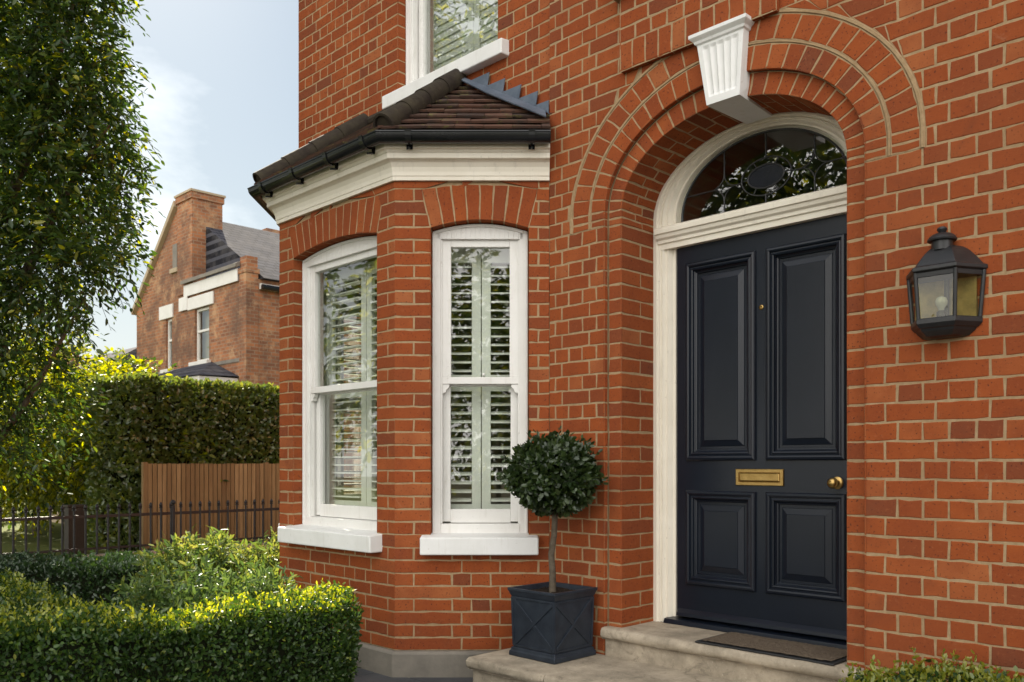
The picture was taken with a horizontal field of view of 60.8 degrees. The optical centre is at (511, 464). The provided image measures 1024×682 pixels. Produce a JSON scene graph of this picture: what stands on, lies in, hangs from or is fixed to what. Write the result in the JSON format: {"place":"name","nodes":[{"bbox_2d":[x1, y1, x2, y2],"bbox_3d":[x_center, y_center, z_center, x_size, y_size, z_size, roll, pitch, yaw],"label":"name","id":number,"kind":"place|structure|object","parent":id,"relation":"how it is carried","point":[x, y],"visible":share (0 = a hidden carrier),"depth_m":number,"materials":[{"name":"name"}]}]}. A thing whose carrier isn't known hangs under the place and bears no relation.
{"place":"outdoors","nodes":[
{"label":"outdoors","id":0,"kind":"place"},
{"bbox_2d":[44,347,136,382],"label":"brick house","id":1,"kind":"structure","parent":0,"point":[131,351],"depth_m":35.38,"materials":[{"name":"brown brick"}]},
{"bbox_2d":[100,346,151,375],"bbox_3d":[-7.889,-0.586,17.968,1.512,3.680,1.507,0,0,45],"label":"bush","id":2,"kind":"object","parent":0,"point":[111,349],"visible":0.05,"depth_m":17.96,"materials":[{"name":"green plant"}]},
{"bbox_2d":[2,493,272,555],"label":"lawn","id":3,"kind":"structure","parent":0,"point":[31,540],"depth_m":14.26,"materials":[{"name":"green plant"}]},
{"bbox_2d":[40,405,86,522],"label":"garden wall","id":4,"kind":"structure","parent":3,"relation":"on","point":[54,521],"depth_m":18.58,"materials":[{"name":"brown brick"}]},
{"bbox_2d":[0,330,133,534],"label":"bush","id":5,"kind":"object","parent":3,"relation":"on","point":[30,482],"visible":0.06,"depth_m":15.35,"materials":[{"name":"green plant"}]},
{"bbox_2d":[63,504,84,553],"bbox_3d":[-6.119,0.909,12.200,0.210,0.690,0.250,0,0,45],"label":"gate post","id":6,"kind":"object","parent":3,"relation":"on","point":[68,532],"visible":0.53,"depth_m":12.13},
{"bbox_2d":[0,335,238,538],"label":"bush","id":7,"kind":"object","parent":3,"relation":"on","point":[75,477],"visible":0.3,"depth_m":13.56,"materials":[{"name":"green plant"}]},
{"bbox_2d":[81,371,279,550],"bbox_3d":[-4.899,-0.038,14.608,2.370,2.742,4.546,0,0,45],"label":"laurel hedge","id":8,"kind":"object","parent":3,"relation":"on","point":[245,420],"visible":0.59,"depth_m":12.99,"materials":[{"name":"green plant"}]},
{"bbox_2d":[141,462,360,550],"bbox_3d":[-3.733,0.611,13.868,0.070,1.285,4.265,0,0,45],"label":"cedar fence","id":9,"kind":"object","parent":3,"relation":"on","point":[185,484],"visible":0.35,"depth_m":13.06,"materials":[{"name":"brown wood"}]},
{"bbox_2d":[1,0,298,395],"label":"sky","id":10,"kind":"structure","parent":0,"point":[224,108],"materials":[{"name":"blue"}]},
{"bbox_2d":[131,188,360,463],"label":"brick house","id":11,"kind":"structure","parent":0,"point":[210,304],"depth_m":24.13,"materials":[{"name":"red brick"}]},
{"bbox_2d":[160,319,172,373],"bbox_3d":[-9.934,-3.431,25.250,0.640,1.570,0.255,0,0,45],"label":"window","id":12,"kind":"structure","parent":11,"relation":"in","point":[170,320],"depth_m":25.41,"materials":[{"name":"white wood"}]},
{"bbox_2d":[188,307,210,365],"bbox_3d":[-8.452,-3.491,23.768,1.090,1.570,0.255,0,0,45],"label":"window","id":13,"kind":"structure","parent":11,"relation":"in","point":[202,361],"depth_m":24.04,"materials":[{"name":"white wood"}]},
{"bbox_2d":[333,668,472,681],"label":"path","id":14,"kind":"structure","parent":0,"point":[363,675],"depth_m":5.05,"materials":[{"name":"stone"}]},
{"bbox_2d":[0,566,118,638],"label":"box hedge","id":15,"kind":"object","parent":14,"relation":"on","point":[14,590],"visible":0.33,"depth_m":3.92,"materials":[{"name":"green plant"}]},
{"bbox_2d":[100,552,237,624],"bbox_3d":[-1.812,0.874,4.814,1.008,0.826,1.040,0,0,45],"label":"shrub","id":16,"kind":"object","parent":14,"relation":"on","point":[182,592],"visible":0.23,"depth_m":4.68,"materials":[{"name":"green plant"}]},
{"bbox_2d":[214,526,279,585],"bbox_3d":[-1.776,0.872,6.313,1.092,0.836,1.037,0,0,45],"label":"shrub","id":17,"kind":"object","parent":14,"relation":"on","point":[261,552],"visible":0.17,"depth_m":6.25,"materials":[{"name":"green plant"}]},
{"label":"ground","id":18,"kind":"structure","parent":0,"visible":0},
{"bbox_2d":[0,0,165,500],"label":"tree","id":19,"kind":"object","parent":18,"relation":"on","point":[73,97],"visible":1,"depth_m":8.76,"materials":[{"name":"green plant"}]},
{"bbox_2d":[0,546,168,614],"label":"box hedge","id":20,"kind":"object","parent":18,"relation":"on","point":[85,578],"visible":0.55,"depth_m":6.58,"materials":[{"name":"green plant"}]},
{"bbox_2d":[0,498,279,556],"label":"iron railing","id":21,"kind":"object","parent":18,"relation":"on","point":[172,513],"visible":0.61,"depth_m":11.36,"materials":[{"name":"metal"}]},
{"bbox_2d":[0,578,363,681],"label":"box hedge","id":22,"kind":"object","parent":18,"relation":"on","point":[298,637],"visible":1,"depth_m":3.48,"materials":[{"name":"green plant"}]},
{"bbox_2d":[114,524,258,610],"bbox_3d":[-2.193,0.848,6.109,1.243,0.885,1.133,0,0,45],"label":"shrub","id":23,"kind":"object","parent":18,"relation":"on","point":[213,549],"visible":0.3,"depth_m":5.97,"materials":[{"name":"green plant"}]},
{"bbox_2d":[173,553,308,612],"bbox_3d":[-1.482,0.931,5.013,0.976,0.858,0.960,0,0,45],"label":"shrub","id":24,"kind":"object","parent":18,"relation":"on","point":[269,586],"visible":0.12,"depth_m":4.94,"materials":[{"name":"green plant"}]},
{"bbox_2d":[466,648,738,681],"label":"stone step","id":25,"kind":"object","parent":18,"relation":"on","point":[503,665],"visible":0.91,"depth_m":4.48,"materials":[{"name":"beige stone"}]},
{"bbox_2d":[507,582,597,663],"bbox_3d":[0.223,0.862,4.800,0.352,0.370,0.352,0,0,45],"label":"planter","id":26,"kind":"object","parent":25,"relation":"on","point":[556,627],"visible":0.97,"depth_m":4.69,"materials":[{"name":"grey stone"}]},
{"bbox_2d":[496,426,609,592],"bbox_3d":[0.238,0.250,4.792,0.605,0.935,0.619,0,0,45],"label":"topiary tree","id":27,"kind":"object","parent":26,"relation":"on","point":[540,477],"visible":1,"depth_m":4.65,"materials":[{"name":"green plant"}]},
{"bbox_2d":[600,621,863,681],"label":"stone step","id":28,"kind":"object","parent":25,"relation":"on","point":[673,646],"visible":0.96,"depth_m":4.37,"materials":[{"name":"beige stone"}]},
{"bbox_2d":[695,632,846,665],"bbox_3d":[1.288,0.885,4.234,0.720,0.017,0.335,0,0,45],"label":"doormat","id":29,"kind":"object","parent":28,"relation":"on","point":[826,655],"visible":0.98,"depth_m":4.18,"materials":[{"name":"black rubber"}]},
{"bbox_2d":[247,0,1023,681],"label":"brick house","id":30,"kind":"structure","parent":18,"relation":"on","point":[665,254],"depth_m":4.83,"materials":[{"name":"red brick"}]},
{"bbox_2d":[278,273,343,526],"bbox_3d":[-1.486,-0.452,6.529,0.365,1.952,0.614,0,0,0],"label":"window","id":31,"kind":"structure","parent":30,"relation":"in","point":[340,437],"depth_m":6.64,"materials":[{"name":"white paint"}]},
{"bbox_2d":[278,236,382,552],"bbox_3d":[-1.070,-0.454,5.644,1.055,1.956,0.395,0,0,45],"label":"window","id":32,"kind":"structure","parent":30,"relation":"in","point":[350,525],"depth_m":5.85,"materials":[{"name":"white paint"}]},
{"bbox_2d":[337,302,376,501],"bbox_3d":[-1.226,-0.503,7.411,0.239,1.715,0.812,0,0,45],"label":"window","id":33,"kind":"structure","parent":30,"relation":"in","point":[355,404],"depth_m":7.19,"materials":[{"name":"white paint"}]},
{"bbox_2d":[382,0,508,108],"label":"window","id":34,"kind":"structure","parent":30,"relation":"in","point":[443,36],"depth_m":6.12,"materials":[{"name":"white paint"}]},
{"bbox_2d":[420,224,537,554],"bbox_3d":[-0.189,-0.452,5.216,0.684,1.952,0.394,0,0,0],"label":"window","id":35,"kind":"structure","parent":30,"relation":"in","point":[472,530],"depth_m":5.21,"materials":[{"name":"white paint"}]},
{"bbox_2d":[663,214,846,649],"bbox_3d":[1.283,-0.161,4.569,1.110,2.110,0.139,0,0,45],"label":"door","id":36,"kind":"structure","parent":30,"relation":"in","point":[762,316],"depth_m":4.54,"materials":[{"name":"paint"}]},
{"bbox_2d":[906,226,987,339],"bbox_3d":[1.726,-0.737,3.512,0.314,0.450,0.148,0,0,45],"label":"wall lantern","id":37,"kind":"object","parent":30,"relation":"attached to","point":[943,274],"depth_m":3.49,"materials":[{"name":"black metal"}]},
{"bbox_2d":[838,647,1023,681],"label":"box hedge","id":38,"kind":"object","parent":18,"relation":"on","point":[910,672],"visible":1,"depth_m":3.28,"materials":[{"name":"green plant"}]}
]}

